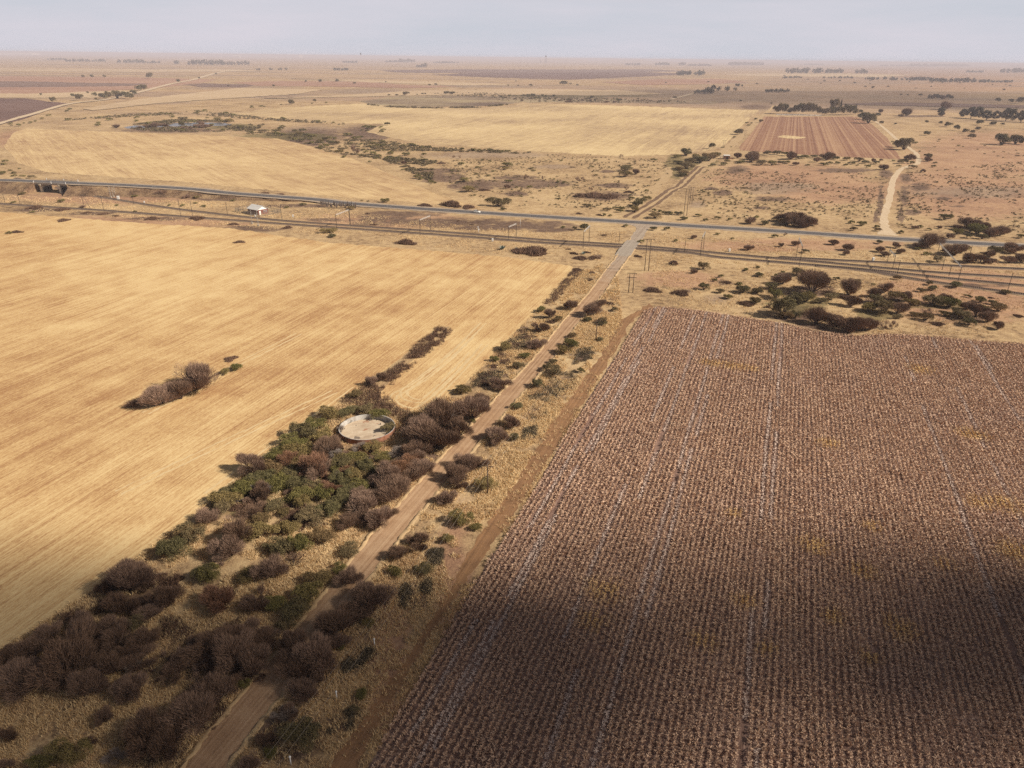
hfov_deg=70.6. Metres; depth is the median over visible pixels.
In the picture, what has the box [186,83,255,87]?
brown field
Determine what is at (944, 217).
green shrub
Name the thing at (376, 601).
thorn bush
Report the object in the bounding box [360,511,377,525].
thorn bush
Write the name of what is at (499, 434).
thorn bush
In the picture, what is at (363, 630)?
power line
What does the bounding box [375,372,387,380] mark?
thorn bush
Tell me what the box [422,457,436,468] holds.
thorn bush
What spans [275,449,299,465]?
rusty bush
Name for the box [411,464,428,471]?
thorn bush
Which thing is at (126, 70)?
straw field
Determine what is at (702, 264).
green shrub
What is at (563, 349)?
green shrub
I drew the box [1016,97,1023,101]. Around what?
evergreen tree
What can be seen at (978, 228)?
green shrub
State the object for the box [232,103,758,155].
golden stubble field
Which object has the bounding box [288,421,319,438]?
green shrub
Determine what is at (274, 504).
green shrub
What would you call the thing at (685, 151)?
evergreen tree
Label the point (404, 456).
rusty bush
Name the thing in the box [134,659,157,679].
weed clump
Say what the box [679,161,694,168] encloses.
green shrub
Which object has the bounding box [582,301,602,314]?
thorn bush
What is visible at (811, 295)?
green shrub
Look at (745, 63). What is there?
tree belt
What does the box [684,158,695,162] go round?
green shrub
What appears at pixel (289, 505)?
weed clump
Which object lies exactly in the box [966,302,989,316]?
thorn bush
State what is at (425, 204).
weed clump
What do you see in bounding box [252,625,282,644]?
thorn bush
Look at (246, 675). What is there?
weed clump
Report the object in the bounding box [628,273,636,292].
twin pole
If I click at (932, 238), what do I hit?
thorn bush
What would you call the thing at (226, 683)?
sparse bush
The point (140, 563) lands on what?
thorn bush
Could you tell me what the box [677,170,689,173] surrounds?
green shrub
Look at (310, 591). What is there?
green shrub
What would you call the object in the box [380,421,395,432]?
green shrub
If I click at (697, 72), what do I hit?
tree belt
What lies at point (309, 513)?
green shrub
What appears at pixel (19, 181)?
tar road shoulder
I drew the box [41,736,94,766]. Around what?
green shrub
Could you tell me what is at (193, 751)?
road verge
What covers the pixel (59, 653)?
thorn bush
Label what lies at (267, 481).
green shrub
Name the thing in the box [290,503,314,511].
weed clump
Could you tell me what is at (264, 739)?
thorn bush
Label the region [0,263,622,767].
dry grass
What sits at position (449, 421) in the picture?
thorn bush
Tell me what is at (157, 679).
sparse bush
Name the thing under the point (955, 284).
green shrub
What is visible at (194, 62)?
tree belt
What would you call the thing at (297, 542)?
green shrub
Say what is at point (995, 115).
gum tree
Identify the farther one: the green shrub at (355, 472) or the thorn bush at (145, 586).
the green shrub at (355, 472)
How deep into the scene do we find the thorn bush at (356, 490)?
142.76 m
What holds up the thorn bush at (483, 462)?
on the ground at (982, 148)
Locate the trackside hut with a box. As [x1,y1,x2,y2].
[246,204,268,214]
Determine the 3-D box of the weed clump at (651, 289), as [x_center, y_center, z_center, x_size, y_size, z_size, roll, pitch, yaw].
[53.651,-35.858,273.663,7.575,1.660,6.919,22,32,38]
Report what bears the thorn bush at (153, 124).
on the ground at (982, 148)
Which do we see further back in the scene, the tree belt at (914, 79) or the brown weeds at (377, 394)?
the tree belt at (914, 79)
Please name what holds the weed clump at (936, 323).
on the ground at (982, 148)
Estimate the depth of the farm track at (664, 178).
502.97 m
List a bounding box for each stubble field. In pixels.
[0,212,572,648]
[4,128,481,207]
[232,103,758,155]
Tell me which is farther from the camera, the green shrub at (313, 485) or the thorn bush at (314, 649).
the green shrub at (313, 485)
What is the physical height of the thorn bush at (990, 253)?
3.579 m
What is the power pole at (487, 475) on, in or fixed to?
on the ground at (982, 148)
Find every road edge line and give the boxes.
[17,179,1023,244]
[21,181,990,245]
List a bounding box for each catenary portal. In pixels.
[796,237,802,266]
[887,249,895,267]
[937,243,961,281]
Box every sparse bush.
[155,669,165,681]
[159,649,174,659]
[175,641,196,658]
[190,671,205,688]
[192,667,209,682]
[193,651,213,670]
[206,674,234,694]
[212,554,228,566]
[222,514,236,524]
[227,671,241,692]
[232,663,244,674]
[257,581,272,600]
[281,551,306,564]
[350,143,359,153]
[880,320,887,328]
[888,320,898,328]
[919,306,931,312]
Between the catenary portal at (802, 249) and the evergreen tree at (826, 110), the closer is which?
the catenary portal at (802, 249)
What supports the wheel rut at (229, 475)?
on the stubble field at (100, 322)
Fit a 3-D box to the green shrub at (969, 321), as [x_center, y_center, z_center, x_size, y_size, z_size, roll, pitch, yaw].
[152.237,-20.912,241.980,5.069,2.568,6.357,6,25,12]
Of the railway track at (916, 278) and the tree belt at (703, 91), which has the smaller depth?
the railway track at (916, 278)
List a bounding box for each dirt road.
[0,68,254,123]
[186,276,612,767]
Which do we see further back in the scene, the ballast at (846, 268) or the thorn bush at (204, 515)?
the ballast at (846, 268)
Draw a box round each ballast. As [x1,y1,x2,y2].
[0,204,1023,286]
[13,178,1023,278]
[782,256,1023,269]
[816,265,1023,295]
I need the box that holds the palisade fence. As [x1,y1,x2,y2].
[235,204,280,215]
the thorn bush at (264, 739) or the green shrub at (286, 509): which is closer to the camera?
the thorn bush at (264, 739)
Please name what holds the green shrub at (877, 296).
on the ground at (982, 148)
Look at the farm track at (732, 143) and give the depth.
618.82 m
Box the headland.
[327,303,652,767]
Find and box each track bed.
[818,260,1007,269]
[820,267,1022,295]
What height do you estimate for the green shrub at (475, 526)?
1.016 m
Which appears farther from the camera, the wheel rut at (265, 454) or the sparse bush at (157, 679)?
the wheel rut at (265, 454)
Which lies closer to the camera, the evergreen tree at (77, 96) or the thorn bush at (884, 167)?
the thorn bush at (884, 167)
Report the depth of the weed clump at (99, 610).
113.57 m
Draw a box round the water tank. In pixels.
[338,414,395,444]
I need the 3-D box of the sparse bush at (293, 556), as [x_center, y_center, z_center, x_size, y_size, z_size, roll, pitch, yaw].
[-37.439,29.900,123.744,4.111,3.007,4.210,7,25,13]
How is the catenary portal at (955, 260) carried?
on the ground at (982, 148)
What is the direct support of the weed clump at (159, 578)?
on the ground at (982, 148)
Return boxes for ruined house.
[720,155,732,158]
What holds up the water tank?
on the ground at (982, 148)
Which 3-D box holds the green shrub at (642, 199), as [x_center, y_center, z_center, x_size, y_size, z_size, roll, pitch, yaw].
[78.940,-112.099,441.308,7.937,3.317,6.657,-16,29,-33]
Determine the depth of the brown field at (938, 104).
1488.31 m
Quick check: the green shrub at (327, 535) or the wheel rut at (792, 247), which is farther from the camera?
the wheel rut at (792, 247)
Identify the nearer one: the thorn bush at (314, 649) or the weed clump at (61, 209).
the thorn bush at (314, 649)
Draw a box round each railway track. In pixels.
[0,203,1023,285]
[780,256,1023,268]
[816,264,1022,293]
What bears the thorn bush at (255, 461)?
on the ground at (982, 148)
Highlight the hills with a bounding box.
[467,59,719,63]
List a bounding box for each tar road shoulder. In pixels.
[4,179,44,182]
[68,181,1023,246]
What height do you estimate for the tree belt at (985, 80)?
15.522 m
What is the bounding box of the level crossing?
[615,240,639,255]
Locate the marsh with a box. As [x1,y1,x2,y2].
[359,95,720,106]
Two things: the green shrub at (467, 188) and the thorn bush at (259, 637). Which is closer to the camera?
the thorn bush at (259, 637)
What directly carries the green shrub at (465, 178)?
on the ground at (982, 148)
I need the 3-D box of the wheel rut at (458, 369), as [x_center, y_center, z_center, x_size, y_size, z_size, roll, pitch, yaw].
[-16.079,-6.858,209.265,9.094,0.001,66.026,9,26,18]
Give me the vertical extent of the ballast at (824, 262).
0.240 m
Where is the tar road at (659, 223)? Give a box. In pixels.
[0,179,1023,245]
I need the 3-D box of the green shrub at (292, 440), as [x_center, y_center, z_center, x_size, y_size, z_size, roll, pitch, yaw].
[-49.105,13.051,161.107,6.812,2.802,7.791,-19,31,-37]
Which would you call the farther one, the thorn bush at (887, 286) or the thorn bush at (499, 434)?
the thorn bush at (887, 286)
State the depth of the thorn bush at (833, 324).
237.29 m
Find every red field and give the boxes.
[0,76,216,93]
[233,81,456,87]
[604,79,742,84]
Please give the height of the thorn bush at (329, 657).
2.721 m
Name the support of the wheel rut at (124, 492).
on the stubble field at (100, 322)
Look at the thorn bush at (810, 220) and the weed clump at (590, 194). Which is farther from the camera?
the weed clump at (590, 194)
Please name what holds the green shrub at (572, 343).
on the ground at (982, 148)
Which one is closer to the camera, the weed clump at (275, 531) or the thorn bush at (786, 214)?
the weed clump at (275, 531)
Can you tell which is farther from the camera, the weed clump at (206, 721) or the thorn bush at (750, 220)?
the thorn bush at (750, 220)
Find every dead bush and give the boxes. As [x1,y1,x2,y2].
[100,747,127,766]
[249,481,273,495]
[268,704,297,721]
[329,448,341,456]
[336,425,344,432]
[351,441,364,451]
[387,445,402,457]
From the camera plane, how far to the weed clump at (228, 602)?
115.19 m
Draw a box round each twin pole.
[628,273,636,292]
[644,239,654,270]
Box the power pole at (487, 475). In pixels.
[483,464,492,492]
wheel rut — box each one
[116,390,331,490]
[121,392,337,494]
[142,333,295,412]
[148,334,300,413]
[204,387,353,493]
[217,402,339,491]
[388,322,487,411]
[395,323,486,408]
[399,336,474,402]
[406,337,473,399]
[623,166,699,217]
[628,296,1018,338]
[630,297,1023,340]
[632,167,704,218]
[689,236,888,252]
[692,237,869,253]
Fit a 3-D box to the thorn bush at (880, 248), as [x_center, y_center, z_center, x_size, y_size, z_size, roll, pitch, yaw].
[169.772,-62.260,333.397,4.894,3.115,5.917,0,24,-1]
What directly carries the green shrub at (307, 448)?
on the ground at (982, 148)
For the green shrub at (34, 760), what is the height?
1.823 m
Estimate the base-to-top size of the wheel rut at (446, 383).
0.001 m
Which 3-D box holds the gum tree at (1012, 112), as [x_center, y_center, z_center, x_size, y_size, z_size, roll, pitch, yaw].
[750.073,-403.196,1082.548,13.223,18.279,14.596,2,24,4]
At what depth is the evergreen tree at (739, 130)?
851.02 m
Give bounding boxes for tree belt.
[64,58,105,61]
[117,59,143,62]
[188,59,223,64]
[218,60,249,64]
[398,58,414,61]
[433,61,458,62]
[655,62,669,64]
[676,71,687,74]
[678,69,705,75]
[687,63,710,65]
[694,89,708,93]
[705,87,714,93]
[711,85,736,90]
[728,62,763,65]
[765,88,789,91]
[786,67,836,72]
[823,76,853,77]
[855,68,868,73]
[865,76,886,79]
[889,76,933,80]
[909,63,969,66]
[927,94,953,97]
[929,77,980,81]
[979,79,1012,82]
[1000,68,1023,72]
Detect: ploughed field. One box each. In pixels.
[438,72,676,79]
[739,116,900,158]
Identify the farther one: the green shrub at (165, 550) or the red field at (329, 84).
the red field at (329, 84)
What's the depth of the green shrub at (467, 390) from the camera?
187.84 m
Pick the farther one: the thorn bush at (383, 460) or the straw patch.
the straw patch
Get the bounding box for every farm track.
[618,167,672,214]
[623,105,777,218]
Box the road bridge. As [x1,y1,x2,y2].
[33,178,78,192]
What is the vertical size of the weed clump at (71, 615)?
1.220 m
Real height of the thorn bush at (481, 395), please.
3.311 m
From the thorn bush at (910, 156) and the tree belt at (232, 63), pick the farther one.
the tree belt at (232, 63)
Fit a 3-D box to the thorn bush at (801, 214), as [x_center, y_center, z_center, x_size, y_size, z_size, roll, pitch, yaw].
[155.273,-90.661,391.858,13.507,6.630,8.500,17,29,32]
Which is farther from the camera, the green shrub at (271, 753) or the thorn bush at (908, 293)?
the thorn bush at (908, 293)
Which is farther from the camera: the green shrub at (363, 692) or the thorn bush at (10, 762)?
the green shrub at (363, 692)
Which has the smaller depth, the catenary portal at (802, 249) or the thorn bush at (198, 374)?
the thorn bush at (198, 374)
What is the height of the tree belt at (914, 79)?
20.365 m
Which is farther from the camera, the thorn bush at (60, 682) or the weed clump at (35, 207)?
the weed clump at (35, 207)
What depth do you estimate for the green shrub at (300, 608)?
112.33 m
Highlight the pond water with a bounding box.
[125,122,230,128]
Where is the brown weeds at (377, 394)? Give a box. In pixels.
[339,389,412,426]
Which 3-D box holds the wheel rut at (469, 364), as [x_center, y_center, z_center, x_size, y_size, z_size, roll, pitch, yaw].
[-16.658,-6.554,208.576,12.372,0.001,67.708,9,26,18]
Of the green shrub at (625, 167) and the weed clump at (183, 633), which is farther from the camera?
the green shrub at (625, 167)
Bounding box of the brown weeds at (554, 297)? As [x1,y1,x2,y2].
[543,268,583,303]
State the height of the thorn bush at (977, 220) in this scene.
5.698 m
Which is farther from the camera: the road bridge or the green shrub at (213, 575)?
the road bridge
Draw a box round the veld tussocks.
[0,195,1023,336]
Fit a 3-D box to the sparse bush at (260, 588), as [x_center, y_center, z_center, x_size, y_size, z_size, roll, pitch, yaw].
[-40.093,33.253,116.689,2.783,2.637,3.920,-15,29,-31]
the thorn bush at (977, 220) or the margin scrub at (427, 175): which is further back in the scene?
the margin scrub at (427, 175)
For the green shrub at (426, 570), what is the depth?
122.43 m
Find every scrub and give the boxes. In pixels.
[0,95,1023,297]
[73,111,344,131]
[245,129,530,179]
[326,332,595,737]
[367,92,685,107]
[438,154,1023,231]
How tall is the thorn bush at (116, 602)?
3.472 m
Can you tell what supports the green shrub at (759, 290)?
on the ground at (982, 148)
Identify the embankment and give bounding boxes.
[0,179,57,194]
[62,184,413,210]
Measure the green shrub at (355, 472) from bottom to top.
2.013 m
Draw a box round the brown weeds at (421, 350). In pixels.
[359,325,452,395]
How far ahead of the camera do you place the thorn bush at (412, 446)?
157.22 m
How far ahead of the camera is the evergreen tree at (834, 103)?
1261.62 m
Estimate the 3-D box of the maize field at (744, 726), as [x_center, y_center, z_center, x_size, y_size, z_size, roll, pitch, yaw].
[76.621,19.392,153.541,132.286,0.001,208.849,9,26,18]
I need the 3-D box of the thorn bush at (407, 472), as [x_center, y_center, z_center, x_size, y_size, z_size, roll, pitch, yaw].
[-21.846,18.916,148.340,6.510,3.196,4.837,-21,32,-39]
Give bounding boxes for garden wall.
[776,114,820,115]
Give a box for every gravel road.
[602,224,656,276]
[874,121,921,235]
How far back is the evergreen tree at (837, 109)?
1175.52 m
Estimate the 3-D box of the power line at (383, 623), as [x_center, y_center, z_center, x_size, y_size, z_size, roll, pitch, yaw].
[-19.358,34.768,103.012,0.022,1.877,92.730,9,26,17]
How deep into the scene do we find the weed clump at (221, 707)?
95.60 m
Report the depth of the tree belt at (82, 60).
6701.02 m
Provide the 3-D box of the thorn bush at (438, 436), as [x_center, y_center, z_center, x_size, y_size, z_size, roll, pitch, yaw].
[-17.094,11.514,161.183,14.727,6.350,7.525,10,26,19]
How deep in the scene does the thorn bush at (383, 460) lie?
152.78 m
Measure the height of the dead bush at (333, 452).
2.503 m
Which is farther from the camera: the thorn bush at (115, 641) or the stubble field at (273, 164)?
the stubble field at (273, 164)
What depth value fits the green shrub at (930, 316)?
245.44 m
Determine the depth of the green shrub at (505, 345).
215.66 m
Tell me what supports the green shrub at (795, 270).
on the ground at (982, 148)
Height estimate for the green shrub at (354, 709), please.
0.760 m
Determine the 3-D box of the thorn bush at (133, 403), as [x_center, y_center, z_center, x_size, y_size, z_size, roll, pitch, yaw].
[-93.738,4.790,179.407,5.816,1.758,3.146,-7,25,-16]
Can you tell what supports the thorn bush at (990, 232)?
on the ground at (982, 148)
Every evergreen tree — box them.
[74,94,83,98]
[98,93,107,97]
[105,91,113,96]
[111,90,120,98]
[125,93,133,97]
[579,223,588,228]
[680,148,691,155]
[733,128,743,133]
[768,295,796,315]
[777,103,784,111]
[782,103,789,111]
[793,104,799,111]
[797,102,804,111]
[801,103,808,111]
[806,102,813,111]
[810,103,817,111]
[822,108,830,113]
[829,98,839,106]
[829,107,835,113]
[834,106,840,113]
[838,106,845,112]
[844,103,852,111]
[856,112,869,117]
[862,113,876,122]
[894,137,914,149]
[995,133,1012,144]
[1010,134,1022,143]
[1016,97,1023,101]
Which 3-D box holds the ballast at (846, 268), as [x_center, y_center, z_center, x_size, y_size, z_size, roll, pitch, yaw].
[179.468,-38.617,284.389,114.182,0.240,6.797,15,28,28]
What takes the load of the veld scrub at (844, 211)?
on the ground at (982, 148)
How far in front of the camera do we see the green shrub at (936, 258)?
316.98 m
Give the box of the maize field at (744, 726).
[368,306,1023,767]
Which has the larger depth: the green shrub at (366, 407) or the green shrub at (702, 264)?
the green shrub at (702, 264)
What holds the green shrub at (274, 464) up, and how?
on the ground at (982, 148)
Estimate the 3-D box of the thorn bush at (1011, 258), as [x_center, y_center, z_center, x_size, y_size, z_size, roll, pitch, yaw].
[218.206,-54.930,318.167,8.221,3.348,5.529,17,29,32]
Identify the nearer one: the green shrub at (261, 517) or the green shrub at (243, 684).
the green shrub at (243, 684)
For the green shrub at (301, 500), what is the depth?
140.21 m
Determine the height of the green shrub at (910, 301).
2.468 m
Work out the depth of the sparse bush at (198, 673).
101.26 m
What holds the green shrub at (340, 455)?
on the ground at (982, 148)
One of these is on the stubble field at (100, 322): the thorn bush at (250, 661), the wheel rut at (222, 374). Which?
the wheel rut at (222, 374)
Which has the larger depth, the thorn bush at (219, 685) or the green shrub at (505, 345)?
the green shrub at (505, 345)
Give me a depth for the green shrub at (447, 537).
130.28 m
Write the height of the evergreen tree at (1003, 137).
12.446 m
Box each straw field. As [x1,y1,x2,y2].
[0,68,252,71]
[0,90,131,97]
[84,88,321,109]
[262,89,659,98]
[305,79,513,84]
[728,72,909,76]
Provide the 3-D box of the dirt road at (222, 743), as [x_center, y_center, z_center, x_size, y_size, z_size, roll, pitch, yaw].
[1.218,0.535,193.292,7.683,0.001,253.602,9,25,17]
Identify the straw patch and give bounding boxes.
[779,135,805,138]
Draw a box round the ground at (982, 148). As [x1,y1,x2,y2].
[0,54,1023,767]
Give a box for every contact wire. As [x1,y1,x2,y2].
[16,169,1022,262]
[25,194,1021,269]
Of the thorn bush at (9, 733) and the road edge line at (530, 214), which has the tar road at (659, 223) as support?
the road edge line at (530, 214)
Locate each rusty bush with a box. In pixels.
[198,582,234,614]
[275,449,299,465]
[296,450,327,473]
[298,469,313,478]
[320,480,342,492]
[338,464,353,471]
[358,446,368,453]
[391,455,415,471]
[400,453,421,467]
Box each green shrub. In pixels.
[22,754,58,767]
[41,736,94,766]
[125,614,144,632]
[154,538,193,555]
[156,536,183,560]
[172,523,206,543]
[174,521,205,542]
[190,562,217,579]
[195,562,220,582]
[206,491,243,505]
[212,486,228,496]
[213,497,235,517]
[220,368,229,373]
[223,481,240,494]
[229,363,242,371]
[231,479,255,494]
[233,678,252,689]
[234,565,255,583]
[241,521,272,541]
[242,477,256,485]
[243,468,276,484]
[251,512,271,523]
[257,476,279,484]
[260,595,284,610]
[261,535,294,557]
[262,446,288,459]
[263,745,276,760]
[264,458,284,473]
[264,497,286,511]
[268,595,287,612]
[269,472,290,492]
[271,519,301,534]
[274,615,296,632]
[276,715,321,753]
[277,431,308,449]
[278,507,288,517]
[280,595,310,620]
[281,443,306,461]
[281,601,298,620]
[282,464,302,478]
[283,485,315,501]
[285,475,314,490]
[286,532,314,551]
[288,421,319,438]
[289,458,299,466]
[289,492,310,507]
[290,581,323,606]
[294,503,324,526]
[298,441,317,454]
[300,571,320,584]
[303,479,321,488]
[305,416,330,429]
[305,527,337,541]
[308,428,331,441]
[311,569,333,585]
[314,483,334,500]
[314,499,341,517]
[316,405,339,418]
[319,227,337,232]
[327,468,352,485]
[330,454,351,467]
[330,464,343,472]
[331,491,349,506]
[331,561,345,573]
[333,452,347,464]
[333,489,352,505]
[336,405,358,416]
[336,482,358,493]
[339,540,358,557]
[343,451,367,461]
[343,466,361,479]
[347,388,362,396]
[348,477,369,490]
[349,458,362,465]
[349,704,360,713]
[354,467,369,477]
[355,687,366,699]
[356,458,376,472]
[358,402,373,413]
[360,439,382,452]
[361,617,374,627]
[368,408,391,419]
[370,449,391,461]
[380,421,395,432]
[387,565,403,576]
[412,561,434,574]
[441,533,453,541]
[447,507,474,526]
[453,384,471,393]
[455,385,471,392]
[459,177,468,181]
[462,185,474,191]
[468,522,481,530]
[472,475,498,489]
[485,196,511,205]
[489,356,499,361]
[500,341,512,350]
[509,432,518,440]
[510,402,522,408]
[512,361,525,367]
[518,352,530,358]
[532,378,545,386]
[537,306,545,311]
[545,362,562,374]
[554,344,571,353]
[563,338,578,346]
[567,332,578,337]
[598,317,606,324]
[619,170,632,176]
[620,165,631,170]
[631,205,638,210]
[632,200,642,205]
[635,197,646,201]
[648,212,661,218]
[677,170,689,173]
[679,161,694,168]
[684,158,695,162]
[693,156,708,162]
[698,261,711,269]
[698,282,710,289]
[702,152,717,160]
[735,286,752,292]
[736,285,750,291]
[749,297,761,302]
[752,288,763,292]
[756,160,766,164]
[765,281,777,288]
[767,160,776,164]
[768,288,784,297]
[776,310,794,318]
[778,218,794,224]
[786,291,809,302]
[790,310,801,317]
[792,267,803,274]
[799,291,815,301]
[811,297,827,302]
[824,293,838,300]
[856,221,866,225]
[862,302,880,311]
[869,293,884,301]
[874,299,894,315]
[882,291,907,300]
[892,314,903,318]
[903,298,919,304]
[915,312,934,320]
[916,287,927,291]
[922,294,944,304]
[928,285,938,289]
[933,255,943,262]
[935,296,962,307]
[937,310,952,315]
[938,213,952,219]
[950,281,963,287]
[951,227,963,233]
[952,308,963,315]
[955,309,974,319]
[958,317,977,325]
[966,222,989,233]
[975,296,986,301]
[976,233,989,238]
[986,246,1004,252]
[990,302,1008,310]
[1001,289,1011,293]
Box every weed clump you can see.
[25,205,42,208]
[52,604,84,629]
[54,207,70,211]
[57,218,70,221]
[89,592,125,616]
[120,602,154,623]
[125,602,150,628]
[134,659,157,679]
[144,216,159,219]
[149,572,168,588]
[151,613,188,639]
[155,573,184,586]
[171,624,197,643]
[184,704,220,728]
[190,216,205,220]
[198,700,227,730]
[203,703,229,727]
[214,500,243,511]
[217,586,238,613]
[220,616,243,627]
[224,355,238,361]
[229,667,266,685]
[230,504,241,511]
[239,497,264,508]
[261,523,287,534]
[276,502,294,514]
[276,513,297,522]
[283,507,303,517]
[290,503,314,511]
[290,516,312,531]
[308,516,327,527]
[396,238,416,244]
[417,203,432,206]
[439,199,461,207]
[463,203,474,209]
[477,379,489,386]
[510,245,547,256]
[584,191,602,197]
[595,192,619,199]
[644,287,661,292]
[669,289,688,296]
[736,300,751,306]
[740,302,753,306]
[929,321,945,326]
[1012,314,1023,317]
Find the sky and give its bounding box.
[0,0,1023,64]
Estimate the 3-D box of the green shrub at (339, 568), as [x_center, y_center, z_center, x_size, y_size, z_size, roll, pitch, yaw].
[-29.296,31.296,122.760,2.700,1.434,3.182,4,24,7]
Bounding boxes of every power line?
[260,476,474,763]
[267,465,486,764]
[278,476,485,764]
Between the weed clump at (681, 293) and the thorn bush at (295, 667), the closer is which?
the thorn bush at (295, 667)
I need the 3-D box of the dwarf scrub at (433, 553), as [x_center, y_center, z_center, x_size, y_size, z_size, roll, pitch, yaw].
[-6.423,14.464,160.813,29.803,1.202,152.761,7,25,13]
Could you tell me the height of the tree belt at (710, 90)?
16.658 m
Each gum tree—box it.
[938,107,945,113]
[959,108,968,116]
[967,106,976,118]
[973,106,983,116]
[980,110,992,119]
[991,110,1002,118]
[1000,107,1012,120]
[1007,108,1018,119]
[1016,110,1023,121]
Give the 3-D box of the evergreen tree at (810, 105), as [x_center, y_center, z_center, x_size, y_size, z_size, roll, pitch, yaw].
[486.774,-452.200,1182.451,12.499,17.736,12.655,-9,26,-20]
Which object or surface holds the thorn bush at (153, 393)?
on the stubble field at (100, 322)
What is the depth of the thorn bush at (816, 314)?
240.33 m
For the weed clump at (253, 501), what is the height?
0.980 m
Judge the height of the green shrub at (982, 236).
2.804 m
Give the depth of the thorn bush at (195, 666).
102.42 m
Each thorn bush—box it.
[0,641,20,665]
[0,655,52,706]
[0,681,24,700]
[0,725,19,740]
[0,757,16,767]
[7,636,48,661]
[18,613,100,694]
[27,619,62,655]
[49,672,71,690]
[65,666,111,697]
[66,610,100,637]
[76,647,120,691]
[80,736,97,745]
[86,654,116,673]
[87,637,103,657]
[91,577,116,594]
[93,704,113,726]
[94,612,132,638]
[98,637,118,652]
[99,624,131,655]
[100,590,142,615]
[103,556,163,589]
[106,669,150,705]
[112,672,142,701]
[114,642,137,660]
[115,641,159,673]
[119,704,174,763]
[123,400,144,406]
[124,626,161,655]
[131,602,164,620]
[132,580,155,592]
[135,560,147,568]
[138,381,180,404]
[142,584,186,606]
[146,719,187,762]
[148,122,161,126]
[149,689,218,739]
[152,188,166,194]
[153,586,180,607]
[159,650,187,686]
[166,378,192,398]
[172,360,220,392]
[176,622,248,667]
[187,632,199,646]
[188,669,236,709]
[191,653,211,670]
[194,124,209,127]
[194,506,221,523]
[198,655,218,672]
[205,533,245,558]
[209,626,256,676]
[216,638,271,675]
[221,517,253,546]
[227,616,261,637]
[233,500,267,519]
[235,451,265,475]
[236,750,262,767]
[238,594,269,611]
[243,496,250,502]
[243,625,277,649]
[247,553,290,579]
[250,479,271,497]
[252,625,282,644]
[255,731,276,748]
[256,493,266,501]
[270,647,319,680]
[274,627,307,654]
[275,701,297,723]
[277,639,305,652]
[282,676,319,704]
[283,488,292,494]
[289,629,331,677]
[303,456,332,480]
[305,670,324,682]
[311,599,359,631]
[311,643,339,672]
[312,434,341,453]
[317,617,341,635]
[323,632,352,648]
[331,565,364,585]
[336,515,356,530]
[338,511,368,525]
[342,600,366,624]
[346,488,378,514]
[348,579,392,607]
[348,581,397,619]
[349,486,364,498]
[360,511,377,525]
[364,376,377,385]
[365,505,392,528]
[368,474,384,486]
[370,472,411,501]
[371,460,403,487]
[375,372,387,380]
[378,459,398,464]
[381,505,399,518]
[384,545,408,558]
[399,439,432,458]
[400,412,435,441]
[401,468,420,479]
[402,448,426,458]
[403,421,462,449]
[405,417,417,427]
[405,532,429,550]
[406,458,430,478]
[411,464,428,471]
[417,396,464,425]
[420,459,432,472]
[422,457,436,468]
[433,490,457,505]
[443,461,469,481]
[444,415,463,427]
[448,418,474,435]
[448,473,468,488]
[452,394,490,417]
[452,452,479,467]
[464,391,489,400]
[465,455,491,470]
[485,426,508,444]
[488,376,513,390]
[502,413,520,427]
[524,337,548,348]
[530,322,549,331]
[544,309,556,317]
[562,300,578,308]
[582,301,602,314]
[594,299,606,306]
[668,260,678,264]
[734,152,741,157]
[743,244,754,249]
[744,216,755,223]
[745,152,759,161]
[770,272,791,283]
[773,213,783,219]
[783,211,798,217]
[785,213,800,225]
[786,151,796,159]
[791,241,800,245]
[793,211,808,217]
[794,218,807,227]
[796,268,837,291]
[800,305,833,323]
[802,216,817,226]
[819,153,834,159]
[825,313,846,326]
[832,315,870,332]
[839,277,862,294]
[840,294,863,305]
[842,243,854,249]
[864,317,879,330]
[866,287,882,294]
[875,246,885,251]
[877,282,894,291]
[878,164,889,169]
[879,251,890,255]
[890,302,910,313]
[892,242,900,247]
[895,249,905,252]
[901,107,913,115]
[902,291,912,298]
[907,153,915,158]
[912,242,926,247]
[918,231,945,246]
[940,100,952,109]
[940,243,968,254]
[946,233,955,237]
[953,224,962,228]
[957,216,974,226]
[958,302,975,308]
[962,252,975,261]
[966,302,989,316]
[969,219,987,223]
[974,252,991,262]
[978,311,998,321]
[979,222,990,226]
[982,226,999,236]
[982,250,995,256]
[992,321,1003,328]
[994,225,1011,235]
[998,255,1018,262]
[1002,241,1023,252]
[1015,253,1023,261]
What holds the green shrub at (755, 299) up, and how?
on the ground at (982, 148)
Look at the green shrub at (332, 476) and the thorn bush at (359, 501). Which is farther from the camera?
the green shrub at (332, 476)
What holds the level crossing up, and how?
on the gravel road at (619, 261)
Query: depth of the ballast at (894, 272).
338.49 m
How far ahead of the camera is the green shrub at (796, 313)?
246.43 m
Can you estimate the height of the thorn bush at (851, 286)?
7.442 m
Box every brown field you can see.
[0,81,144,86]
[0,98,69,124]
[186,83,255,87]
[382,69,678,72]
[845,102,1023,107]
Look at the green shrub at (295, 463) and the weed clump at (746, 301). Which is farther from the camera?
the weed clump at (746, 301)
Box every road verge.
[178,237,630,767]
[226,239,641,767]
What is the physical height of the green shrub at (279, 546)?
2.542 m
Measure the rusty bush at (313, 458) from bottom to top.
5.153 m

